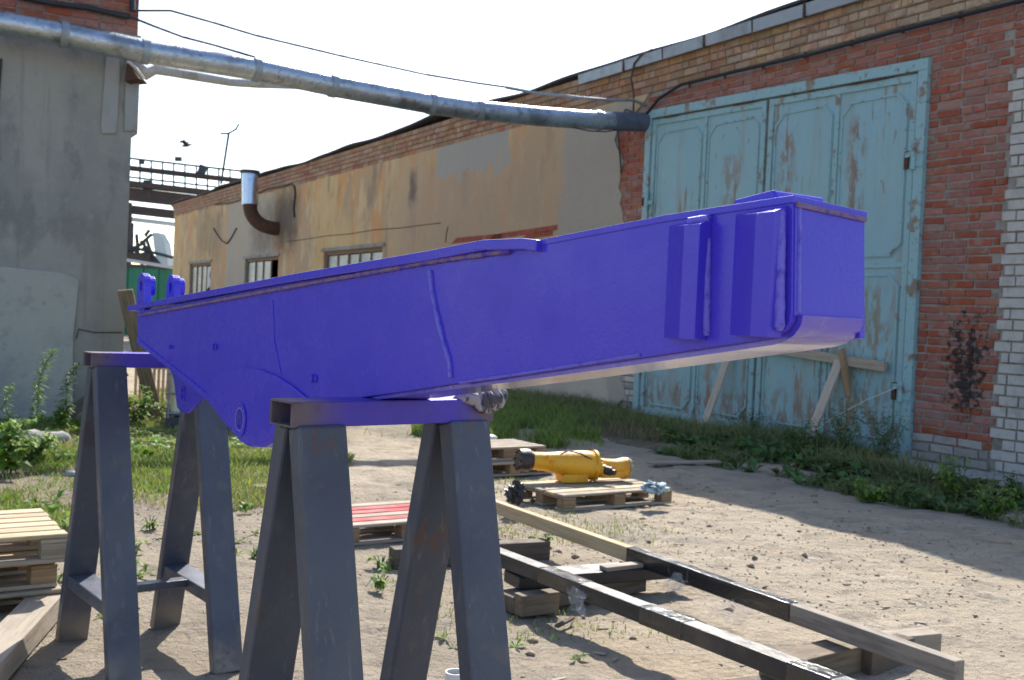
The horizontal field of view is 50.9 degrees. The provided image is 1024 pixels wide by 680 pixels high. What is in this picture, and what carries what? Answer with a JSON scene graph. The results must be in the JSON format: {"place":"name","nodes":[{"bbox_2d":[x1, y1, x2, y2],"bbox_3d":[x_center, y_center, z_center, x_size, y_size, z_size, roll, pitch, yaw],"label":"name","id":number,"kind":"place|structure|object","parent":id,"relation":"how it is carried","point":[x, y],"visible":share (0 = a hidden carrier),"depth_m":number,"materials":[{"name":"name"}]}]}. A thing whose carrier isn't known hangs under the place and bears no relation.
{"place":"outdoors","nodes":[
{"label":"outdoors","id":0,"kind":"place"},
{"bbox_2d":[180,140,192,147],"bbox_3d":[-9.047,-5.458,29.909,0.307,0.187,0.680,3,1,0],"label":"flying bird","id":1,"kind":"object","parent":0,"point":[185,143],"visible":1,"depth_m":29.87},
{"bbox_2d":[44,386,604,447],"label":"yard grass","id":2,"kind":"structure","parent":0,"point":[584,439],"depth_m":11.34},
{"bbox_2d":[129,0,795,264],"label":"sky","id":3,"kind":"structure","parent":0,"point":[522,44],"materials":[{"name":"white"}]},
{"bbox_2d":[0,334,1023,679],"bbox_3d":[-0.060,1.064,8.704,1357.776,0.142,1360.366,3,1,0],"label":"ground","id":4,"kind":"structure","parent":0,"point":[382,468],"depth_m":5.25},
{"bbox_2d":[0,383,17,430],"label":"tall weed","id":5,"kind":"object","parent":4,"relation":"on","point":[5,400],"visible":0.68,"depth_m":9.18,"materials":[{"name":"green plant"}]},
{"bbox_2d":[0,418,40,477],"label":"leafy weed","id":6,"kind":"object","parent":4,"relation":"on","point":[13,457],"visible":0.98,"depth_m":7.42,"materials":[{"name":"green plant"}]},
{"bbox_2d":[0,574,60,621],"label":"wooden pallet","id":7,"kind":"object","parent":4,"relation":"on","point":[13,597],"visible":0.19,"depth_m":4.22,"materials":[{"name":"brown wood"}]},
{"bbox_2d":[0,541,57,591],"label":"wooden pallet","id":8,"kind":"object","parent":7,"relation":"on","point":[43,575],"visible":0.48,"depth_m":4.23,"materials":[{"name":"brown wood"}]},
{"bbox_2d":[0,508,67,566],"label":"wooden pallet","id":9,"kind":"object","parent":8,"relation":"on","point":[42,532],"visible":0.88,"depth_m":4.22,"materials":[{"name":"brown wood"}]},
{"bbox_2d":[5,430,61,463],"bbox_3d":[-3.593,0.805,8.042,0.393,0.272,0.390,2,2,-44],"label":"leafy weed","id":10,"kind":"object","parent":4,"relation":"on","point":[33,453],"visible":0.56,"depth_m":8.03,"materials":[{"name":"green plant"}]},
{"bbox_2d":[21,429,52,444],"bbox_3d":[-4.085,0.847,9.273,0.320,0.147,0.227,3,1,0],"label":"rubble stone","id":11,"kind":"object","parent":4,"relation":"on","point":[35,431],"visible":0.3,"depth_m":9.21,"materials":[{"name":"stone"}]},
{"bbox_2d":[28,349,59,428],"bbox_3d":[-4.226,0.475,9.689,0.276,0.806,0.218,3,1,0],"label":"tall weed","id":12,"kind":"object","parent":4,"relation":"on","point":[39,397],"visible":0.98,"depth_m":9.68,"materials":[{"name":"green plant"}]},
{"bbox_2d":[47,431,69,442],"bbox_3d":[-3.997,0.856,9.443,0.230,0.117,0.210,3,1,36],"label":"rubble stone","id":13,"kind":"object","parent":4,"relation":"on","point":[64,435],"visible":0.44,"depth_m":9.40,"materials":[{"name":"stone"}]},
{"bbox_2d":[50,400,73,428],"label":"leafy weed","id":14,"kind":"object","parent":4,"relation":"on","point":[61,414],"visible":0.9,"depth_m":10.20,"materials":[{"name":"green plant"}]},
{"bbox_2d":[62,470,74,475],"bbox_3d":[-3.094,0.948,7.574,0.158,0.061,0.097,3,1,0],"label":"rubble stone","id":15,"kind":"object","parent":4,"relation":"on","point":[70,472],"visible":0.45,"depth_m":7.54,"materials":[{"name":"stone"}]},
{"bbox_2d":[0,0,140,420],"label":"grey rendered building","id":16,"kind":"structure","parent":4,"relation":"on","point":[68,124],"depth_m":10.96,"materials":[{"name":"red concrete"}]},
{"bbox_2d":[23,0,135,18],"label":"building cable","id":17,"kind":"object","parent":16,"relation":"attached to","point":[132,4],"visible":0.96,"depth_m":10.96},
{"bbox_2d":[125,61,146,84],"bbox_3d":[-3.925,-2.789,11.226,0.179,0.245,0.317,3,1,0],"label":"yard lamp","id":18,"kind":"object","parent":16,"relation":"attached to","point":[133,74],"visible":0.89,"depth_m":11.14,"materials":[{"name":"grey metal"}]},
{"bbox_2d":[140,64,297,89],"bbox_3d":[-3.046,-2.860,11.914,2.456,0.247,0.160,2,1,-29],"label":"insulated pipe","id":19,"kind":"object","parent":16,"relation":"attached to","point":[151,71],"visible":0.71,"depth_m":11.70,"materials":[{"name":"metal"}]},
{"bbox_2d":[58,362,82,428],"bbox_3d":[-4.204,0.536,10.236,0.246,0.665,0.208,2,1,-16],"label":"tall weed","id":20,"kind":"object","parent":4,"relation":"on","point":[68,380],"visible":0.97,"depth_m":10.21,"materials":[{"name":"green plant"}]},
{"bbox_2d":[50,373,128,424],"bbox_3d":[-4.210,0.579,10.717,0.719,0.632,0.045,2,1,-18],"label":"short leaning board","id":21,"kind":"object","parent":4,"relation":"on","point":[78,408],"visible":0.32,"depth_m":10.67,"materials":[{"name":"grey wood"}]},
{"bbox_2d":[0,416,271,528],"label":"yard grass dry","id":22,"kind":"object","parent":4,"relation":"on","point":[173,431],"visible":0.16,"depth_m":9.01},
{"bbox_2d":[117,289,161,419],"bbox_3d":[-3.892,0.173,11.279,0.151,1.405,0.728,3,1,14],"label":"leaning board","id":23,"kind":"object","parent":4,"relation":"on","point":[126,299],"visible":0.6,"depth_m":11.19,"materials":[{"name":"wood"}]},
{"bbox_2d":[135,539,147,554],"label":"weed","id":24,"kind":"object","parent":4,"relation":"on","point":[137,546],"visible":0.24,"depth_m":5.35,"materials":[{"name":"green plant"}]},
{"bbox_2d":[128,384,155,424],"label":"leafy weed","id":25,"kind":"object","parent":4,"relation":"on","point":[141,412],"visible":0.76,"depth_m":10.88,"materials":[{"name":"green plant"}]},
{"bbox_2d":[124,264,172,333],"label":"green container","id":26,"kind":"object","parent":4,"relation":"on","point":[161,275],"visible":0.09,"depth_m":41.94,"materials":[{"name":"paint"}]},
{"bbox_2d":[127,223,172,265],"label":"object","id":27,"kind":"object","parent":26,"relation":"in","point":[162,252],"visible":0.73,"depth_m":49.90,"materials":[{"name":"metal"}]},
{"bbox_2d":[127,258,172,268],"bbox_3d":[-13.480,-2.839,39.965,2.566,0.418,0.140,3,1,0],"label":"pipe","id":28,"kind":"object","parent":26,"relation":"attached to","point":[150,263],"visible":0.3,"depth_m":39.91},
{"bbox_2d":[55,351,241,679],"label":"steel sawhorse","id":29,"kind":"object","parent":4,"relation":"on","point":[102,513],"visible":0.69,"depth_m":3.78,"materials":[{"name":"metal"}]},
{"bbox_2d":[140,516,160,529],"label":"weed","id":30,"kind":"object","parent":4,"relation":"on","point":[152,523],"visible":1,"depth_m":5.96,"materials":[{"name":"green plant"}]},
{"bbox_2d":[133,368,171,416],"bbox_3d":[-3.931,0.489,11.821,0.480,0.720,0.048,3,1,0],"label":"slatted panel","id":31,"kind":"object","parent":4,"relation":"on","point":[158,382],"visible":0.2,"depth_m":11.80,"materials":[{"name":"brown wood"}]},
{"bbox_2d":[154,398,172,421],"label":"leafy weed","id":32,"kind":"object","parent":4,"relation":"on","point":[161,407],"visible":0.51,"depth_m":11.23,"materials":[{"name":"green plant"}]},
{"bbox_2d":[0,417,353,529],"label":"yard grass","id":33,"kind":"structure","parent":4,"relation":"on","point":[162,463],"depth_m":7.67,"materials":[{"name":"plant"}]},
{"bbox_2d":[0,414,359,527],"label":"ground weeds","id":34,"kind":"object","parent":4,"relation":"on","point":[146,449],"visible":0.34,"depth_m":9.35,"materials":[{"name":"green plant"}]},
{"bbox_2d":[127,157,241,263],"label":"steel gantry","id":35,"kind":"object","parent":4,"relation":"on","point":[147,192],"visible":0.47,"depth_m":51.77,"materials":[{"name":"metal"}]},
{"bbox_2d":[165,369,228,428],"bbox_3d":[-2.957,0.406,11.366,1.050,0.970,1.072,3,1,0],"label":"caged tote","id":36,"kind":"object","parent":4,"relation":"on","point":[173,420],"visible":0.09,"depth_m":10.86,"materials":[{"name":"plastic"}]},
{"bbox_2d":[239,501,254,512],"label":"weed","id":37,"kind":"object","parent":4,"relation":"on","point":[245,506],"visible":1,"depth_m":6.57,"materials":[{"name":"green plant"}]},
{"bbox_2d":[243,546,257,558],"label":"weed","id":38,"kind":"object","parent":4,"relation":"on","point":[253,554],"visible":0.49,"depth_m":5.36,"materials":[{"name":"green plant"}]},
{"bbox_2d":[53,489,589,658],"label":"sand weeds","id":39,"kind":"object","parent":4,"relation":"on","point":[145,566],"visible":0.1,"depth_m":4.77,"materials":[{"name":"green plant"}]},
{"bbox_2d":[238,396,510,679],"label":"steel sawhorse","id":40,"kind":"object","parent":4,"relation":"on","point":[305,579],"visible":0.91,"depth_m":2.23,"materials":[{"name":"metal"}]},
{"bbox_2d":[452,389,507,413],"bbox_3d":[-0.068,0.131,2.366,0.074,0.062,0.126,3,1,31],"label":"work glove","id":41,"kind":"object","parent":40,"relation":"on","point":[486,402],"visible":0.75,"depth_m":2.35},
{"bbox_2d":[127,190,866,446],"bbox_3d":[-0.449,0.029,2.575,0.169,0.549,3.008,2,1,-34],"label":"crane boom","id":42,"kind":"object","parent":40,"relation":"on","point":[771,272],"visible":0.94,"depth_m":1.77,"materials":[{"name":"blue paint"}]},
{"bbox_2d":[368,568,388,590],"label":"weed","id":43,"kind":"object","parent":4,"relation":"on","point":[379,584],"visible":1,"depth_m":4.88,"materials":[{"name":"green plant"}]},
{"bbox_2d":[365,554,392,570],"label":"weed","id":44,"kind":"object","parent":4,"relation":"on","point":[384,565],"visible":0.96,"depth_m":5.26,"materials":[{"name":"green plant"}]},
{"bbox_2d":[351,500,409,545],"bbox_3d":[-0.739,1.044,6.194,0.810,0.109,0.617,2,1,-34],"label":"wooden pallet","id":45,"kind":"object","parent":4,"relation":"on","point":[376,517],"visible":0.26,"depth_m":6.05,"materials":[{"name":"red wood"}]},
{"bbox_2d":[101,475,733,642],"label":"sparse tufts","id":46,"kind":"object","parent":4,"relation":"on","point":[535,535],"visible":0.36,"depth_m":6.16,"materials":[{"name":"green plant"}]},
{"bbox_2d":[445,668,459,679],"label":"white bucket","id":47,"kind":"object","parent":4,"relation":"on","point":[452,674],"visible":0.66,"depth_m":3.56,"materials":[{"name":"plastic"}]},
{"bbox_2d":[388,538,549,569],"bbox_3d":[-0.206,1.088,5.484,0.860,0.100,0.090,2,1,-25],"label":"bearer block","id":48,"kind":"object","parent":4,"relation":"on","point":[535,549],"depth_m":5.57,"materials":[{"name":"brown wood"}]},
{"bbox_2d":[503,480,527,506],"bbox_3d":[0.022,0.984,6.892,0.163,0.177,0.129,3,1,0],"label":"toothed metal gear","id":49,"kind":"object","parent":4,"relation":"on","point":[515,491],"visible":1,"depth_m":6.86,"materials":[{"name":"metal"}]},
{"bbox_2d":[492,456,553,476],"bbox_3d":[-0.111,1.023,8.807,0.788,0.109,0.498,2,1,-34],"label":"wooden pallet","id":50,"kind":"object","parent":4,"relation":"on","point":[507,468],"visible":0.15,"depth_m":8.62,"materials":[{"name":"brown wood"}]},
{"bbox_2d":[490,439,545,460],"bbox_3d":[-0.163,0.907,8.873,0.747,0.109,0.498,2,1,-34],"label":"wooden pallet","id":51,"kind":"object","parent":50,"relation":"on","point":[503,449],"visible":0.4,"depth_m":8.82,"materials":[{"name":"brown wood"}]},
{"bbox_2d":[490,434,496,439],"bbox_3d":[-0.180,0.841,9.261,0.112,0.055,0.098,3,1,0],"label":"white jug","id":52,"kind":"object","parent":51,"relation":"on","point":[492,437],"visible":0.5,"depth_m":9.22,"materials":[{"name":"plastic"}]},
{"bbox_2d":[28,471,1023,677],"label":"pebbles","id":53,"kind":"object","parent":4,"relation":"on","point":[139,607],"visible":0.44,"depth_m":6.09,"materials":[{"name":"stone"}]},
{"bbox_2d":[49,485,1020,679],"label":"wood chips","id":54,"kind":"object","parent":4,"relation":"on","point":[616,658],"visible":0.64,"depth_m":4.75,"materials":[{"name":"brown wood"}]},
{"bbox_2d":[514,588,559,616],"bbox_3d":[0.105,1.123,4.600,0.195,0.090,0.070,2,1,-33],"label":"bearer block","id":55,"kind":"object","parent":4,"relation":"on","point":[536,602],"depth_m":4.57,"materials":[{"name":"wood"}]},
{"bbox_2d":[58,467,1018,677],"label":"clods","id":56,"kind":"object","parent":4,"relation":"on","point":[531,638],"visible":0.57,"depth_m":6.11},
{"bbox_2d":[58,483,1020,671],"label":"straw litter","id":57,"kind":"object","parent":4,"relation":"on","point":[569,628],"visible":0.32,"depth_m":4.47,"materials":[{"name":"beige plant"}]},
{"bbox_2d":[544,535,555,540],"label":"weed","id":58,"kind":"object","parent":4,"relation":"on","point":[549,537],"visible":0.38,"depth_m":5.95,"materials":[{"name":"green plant"}]},
{"bbox_2d":[555,616,574,627],"bbox_3d":[0.220,1.164,4.440,0.019,0.016,0.157,3,1,30],"label":"stick","id":59,"kind":"object","parent":4,"relation":"on","point":[565,621],"visible":1,"depth_m":4.43,"materials":[{"name":"brown wood"}]},
{"bbox_2d":[504,581,645,613],"bbox_3d":[0.277,1.136,4.864,0.797,0.070,0.140,2,1,-38],"label":"bearer block","id":60,"kind":"object","parent":4,"relation":"on","point":[627,588],"depth_m":4.77,"materials":[{"name":"brown wood"}]},
{"bbox_2d":[504,559,681,589],"bbox_3d":[0.410,1.076,4.956,0.914,0.055,0.160,2,1,-25],"label":"bearer block","id":61,"kind":"object","parent":60,"relation":"on","point":[594,573],"depth_m":4.89,"materials":[{"name":"wood"}]},
{"bbox_2d":[599,561,642,571],"bbox_3d":[0.513,1.042,4.953,0.235,0.020,0.060,2,1,-33],"label":"bearer block","id":62,"kind":"object","parent":61,"relation":"on","point":[620,566],"depth_m":4.93,"materials":[{"name":"grey wood"}]},
{"bbox_2d":[500,548,854,679],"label":"tarred beam","id":63,"kind":"structure","parent":61,"relation":"on","point":[746,652],"depth_m":3.89,"materials":[{"name":"wood"}]},
{"bbox_2d":[496,499,964,679],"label":"long timber","id":64,"kind":"object","parent":61,"relation":"on","point":[945,666],"visible":0.89,"depth_m":4.31,"materials":[{"name":"wood"}]},
{"bbox_2d":[169,0,1023,477],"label":"brick workshop","id":65,"kind":"structure","parent":4,"relation":"on","point":[911,142],"depth_m":11.82,"materials":[{"name":"paint"}]},
{"bbox_2d":[129,16,268,60],"bbox_3d":[-2.884,-3.135,11.873,2.668,0.341,0.074,2,1,-37],"label":"overhead wire","id":66,"kind":"object","parent":65,"relation":"attached to","point":[185,37],"visible":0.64,"depth_m":11.47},
{"bbox_2d":[188,260,211,293],"bbox_3d":[-9.854,-1.833,34.509,0.471,1.390,2.950,2,1,-30],"label":"window","id":67,"kind":"structure","parent":65,"relation":"in","point":[200,275],"depth_m":34.66,"materials":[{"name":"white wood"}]},
{"bbox_2d":[213,228,236,243],"bbox_3d":[-8.547,-3.116,31.924,0.036,0.571,2.580,2,1,-30],"label":"drooping wire","id":68,"kind":"object","parent":65,"relation":"attached to","point":[221,239],"visible":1,"depth_m":31.67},
{"bbox_2d":[220,124,239,183],"bbox_3d":[-8.797,-5.714,32.923,0.907,1.800,0.422,4,1,42],"label":"roof mast","id":69,"kind":"object","parent":65,"relation":"on","point":[225,153],"visible":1,"depth_m":32.93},
{"bbox_2d":[214,183,295,216],"bbox_3d":[-7.214,-3.615,29.652,0.040,0.922,7.611,2,1,-30],"label":"hanging wire","id":70,"kind":"object","parent":65,"relation":"attached to","point":[267,189],"visible":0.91,"depth_m":27.37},
{"bbox_2d":[240,169,279,234],"bbox_3d":[-6.391,-3.501,27.447,1.153,1.625,0.576,3,1,0],"label":"flue pipe","id":71,"kind":"object","parent":65,"relation":"attached to","point":[256,220],"depth_m":27.26,"materials":[{"name":"metal"}]},
{"bbox_2d":[243,253,279,282],"bbox_3d":[-6.584,-1.577,28.838,0.470,1.390,3.250,2,1,-30],"label":"window","id":72,"kind":"structure","parent":65,"relation":"in","point":[267,267],"depth_m":29.00,"materials":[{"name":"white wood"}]},
{"bbox_2d":[133,9,505,87],"bbox_3d":[-1.980,-3.300,12.251,4.517,0.221,0.040,2,1,-31],"label":"overhead wire","id":73,"kind":"object","parent":65,"relation":"attached to","point":[216,23],"visible":1,"depth_m":12.04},
{"bbox_2d":[0,10,649,131],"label":"overhead pipe","id":74,"kind":"object","parent":65,"relation":"attached to","point":[67,34],"visible":0.98,"depth_m":11.68,"materials":[{"name":"metal"}]},
{"bbox_2d":[573,127,616,131],"bbox_3d":[1.194,-2.720,13.758,1.038,0.178,0.018,2,1,-36],"label":"overhead wire","id":75,"kind":"object","parent":74,"relation":"attached to","point":[593,131],"visible":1,"depth_m":13.62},
{"bbox_2d":[321,242,384,267],"bbox_3d":[-3.331,-1.323,23.204,0.470,1.390,3.630,2,1,-30],"label":"window","id":76,"kind":"structure","parent":65,"relation":"in","point":[345,257],"depth_m":23.23,"materials":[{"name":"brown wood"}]},
{"bbox_2d":[506,86,646,106],"bbox_3d":[0.905,-3.115,13.839,2.140,0.164,0.100,2,1,-22],"label":"overhead wire","id":77,"kind":"object","parent":65,"relation":"attached to","point":[574,96],"visible":0.84,"depth_m":13.80,"materials":[{"name":"metal"}]},
{"bbox_2d":[617,48,651,172],"bbox_3d":[1.605,-3.008,14.264,0.175,1.514,0.925,2,1,-19],"label":"wall conduit","id":78,"kind":"object","parent":65,"relation":"attached to","point":[638,58],"depth_m":14.25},
{"bbox_2d":[646,0,1023,113],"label":"wall cable","id":79,"kind":"object","parent":65,"relation":"attached to","point":[903,29],"depth_m":11.08,"materials":[{"name":"rubber"}]},
{"bbox_2d":[813,387,896,431],"bbox_3d":[3.400,0.695,10.684,0.833,0.516,0.027,4,1,40],"label":"steel wire tie","id":80,"kind":"object","parent":65,"relation":"attached to","point":[856,405],"visible":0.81,"depth_m":10.67,"materials":[{"name":"grey metal"}]},
{"bbox_2d":[523,478,671,511],"bbox_3d":[0.578,1.082,7.604,0.971,0.109,0.582,2,1,-34],"label":"wooden pallet","id":81,"kind":"object","parent":4,"relation":"on","point":[614,490],"visible":0.81,"depth_m":7.45,"materials":[{"name":"brown wood"}]},
{"bbox_2d":[513,449,633,482],"bbox_3d":[0.465,0.898,7.694,0.926,0.235,0.307,2,1,-18],"label":"yellow casting","id":82,"kind":"object","parent":81,"relation":"on","point":[578,466],"visible":1,"depth_m":7.64,"materials":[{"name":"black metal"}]},
{"bbox_2d":[640,480,669,494],"bbox_3d":[0.974,1.008,7.337,0.216,0.097,0.156,3,1,0],"label":"blue rag","id":83,"kind":"object","parent":81,"relation":"on","point":[651,487],"visible":1,"depth_m":7.29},
{"bbox_2d":[725,675,773,679],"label":"bearer block","id":84,"kind":"object","parent":4,"relation":"on","point":[760,677],"depth_m":3.77,"materials":[{"name":"brown wood"}]},
{"bbox_2d":[759,638,861,679],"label":"bearer block","id":85,"kind":"object","parent":4,"relation":"on","point":[836,655],"depth_m":3.92,"materials":[{"name":"wood"}]},
{"bbox_2d":[860,633,914,675],"bbox_3d":[1.408,1.187,4.066,0.288,0.100,0.080,2,1,-39],"label":"bearer block","id":86,"kind":"object","parent":4,"relation":"on","point":[872,664],"depth_m":3.98,"materials":[{"name":"brown wood"}]},
{"bbox_2d":[880,627,941,651],"bbox_3d":[1.534,1.195,4.228,0.307,0.090,0.100,2,1,-22],"label":"bearer block","id":87,"kind":"object","parent":4,"relation":"on","point":[927,637],"depth_m":4.23,"materials":[{"name":"grey wood"}]},
{"bbox_2d":[124,337,969,503],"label":"verge soil","id":88,"kind":"structure","parent":0,"point":[618,439],"depth_m":11.44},
{"bbox_2d":[410,390,609,448],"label":"verge grass","id":89,"kind":"structure","parent":88,"relation":"on","point":[506,421],"depth_m":12.10,"materials":[{"name":"plant"}]},
{"bbox_2d":[700,361,730,425],"bbox_3d":[2.345,0.638,12.439,0.381,0.974,0.116,2,1,-23],"label":"prop plank","id":90,"kind":"object","parent":88,"relation":"on","point":[716,389],"visible":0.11,"depth_m":12.43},
{"bbox_2d":[725,408,765,429],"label":"leafy weed","id":91,"kind":"object","parent":88,"relation":"on","point":[755,422],"visible":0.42,"depth_m":11.91,"materials":[{"name":"green plant"}]},
{"bbox_2d":[514,395,1008,499],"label":"verge weeds","id":92,"kind":"object","parent":88,"relation":"on","point":[760,447],"visible":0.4,"depth_m":10.23,"materials":[{"name":"green plant"}]},
{"bbox_2d":[505,387,1022,483],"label":"verge grass","id":93,"kind":"structure","parent":88,"relation":"on","point":[621,413],"depth_m":11.49,"materials":[{"name":"plant"}]},
{"bbox_2d":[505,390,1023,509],"bbox_3d":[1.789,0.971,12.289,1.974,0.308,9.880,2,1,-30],"label":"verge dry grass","id":94,"kind":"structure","parent":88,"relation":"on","point":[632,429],"depth_m":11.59,"materials":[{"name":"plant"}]},
{"bbox_2d":[772,419,828,447],"bbox_3d":[2.825,0.927,10.478,0.550,0.407,0.392,3,1,0],"label":"leafy weed","id":95,"kind":"object","parent":88,"relation":"on","point":[805,440],"visible":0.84,"depth_m":10.50,"materials":[{"name":"green plant"}]},
{"bbox_2d":[804,359,840,441],"bbox_3d":[3.166,0.692,11.005,0.418,0.999,0.116,2,1,-15],"label":"prop plank","id":96,"kind":"object","parent":88,"relation":"on","point":[827,391],"visible":0.56,"depth_m":11.00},
{"bbox_2d":[780,350,886,371],"bbox_3d":[3.092,0.139,11.548,0.045,0.263,2.316,2,1,-30],"label":"gate bar","id":97,"kind":"object","parent":96,"relation":"on","point":[869,364],"visible":0.51,"depth_m":10.94,"materials":[{"name":"brown wood"}]},
{"bbox_2d":[838,348,851,397],"bbox_3d":[3.385,0.335,10.932,0.038,0.498,0.208,2,1,-22],"label":"short strut","id":98,"kind":"object","parent":96,"relation":"attached to","point":[844,372],"visible":1,"depth_m":10.92,"materials":[{"name":"brown wood"}]},
{"bbox_2d":[824,397,867,456],"bbox_3d":[3.211,0.819,10.387,0.430,0.687,0.378,3,1,0],"label":"leafy weed","id":99,"kind":"object","parent":88,"relation":"on","point":[848,443],"visible":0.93,"depth_m":10.35,"materials":[{"name":"green plant"}]},
{"bbox_2d":[862,401,914,458],"bbox_3d":[3.565,0.894,10.239,0.504,0.629,0.411,3,1,37],"label":"leafy weed","id":100,"kind":"object","parent":88,"relation":"on","point":[884,443],"visible":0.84,"depth_m":10.23,"materials":[{"name":"green plant"}]},
{"bbox_2d":[870,458,1023,485],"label":"concrete apron","id":101,"kind":"object","parent":88,"relation":"on","point":[969,472],"visible":0.1,"depth_m":9.43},
{"bbox_2d":[932,455,972,499],"bbox_3d":[3.361,1.050,8.202,0.264,0.345,0.335,3,1,30],"label":"leafy weed","id":102,"kind":"object","parent":88,"relation":"on","point":[947,474],"visible":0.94,"depth_m":8.19,"materials":[{"name":"green plant"}]},
{"bbox_2d":[1002,470,1023,499],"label":"leafy weed","id":103,"kind":"object","parent":88,"relation":"on","point":[1017,484],"visible":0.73,"depth_m":7.90,"materials":[{"name":"green plant"}]},
{"bbox_2d":[519,427,1023,539],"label":"trodden path","id":104,"kind":"structure","parent":0,"point":[761,481],"depth_m":8.76,"materials":[{"name":"soil"}]},
{"bbox_2d":[646,460,721,464],"bbox_3d":[1.556,1.104,9.701,0.735,0.026,0.104,2,1,-23],"label":"loose board","id":105,"kind":"object","parent":104,"relation":"on","point":[683,462],"visible":1,"depth_m":9.66,"materials":[{"name":"grey wood"}]},
{"bbox_2d":[647,440,1023,524],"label":"apron weeds","id":106,"kind":"object","parent":104,"relation":"on","point":[925,503],"visible":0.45,"depth_m":8.92,"materials":[{"name":"green plant"}]},
{"bbox_2d":[845,476,892,502],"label":"leafy weed","id":107,"kind":"object","parent":104,"relation":"on","point":[866,495],"visible":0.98,"depth_m":8.01,"materials":[{"name":"green plant"}]},
{"bbox_2d":[888,477,931,508],"bbox_3d":[2.872,1.119,7.822,0.346,0.233,0.261,3,1,0],"label":"leafy weed","id":108,"kind":"object","parent":104,"relation":"on","point":[909,502],"visible":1,"depth_m":7.79,"materials":[{"name":"green plant"}]},
{"bbox_2d":[964,483,1023,520],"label":"leafy weed","id":109,"kind":"object","parent":104,"relation":"on","point":[1000,506],"visible":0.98,"depth_m":7.45,"materials":[{"name":"green plant"}]},
{"bbox_2d":[657,438,1023,528],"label":"apron verge grass","id":110,"kind":"structure","parent":0,"point":[680,453],"depth_m":8.79,"materials":[{"name":"plant"}]}
]}

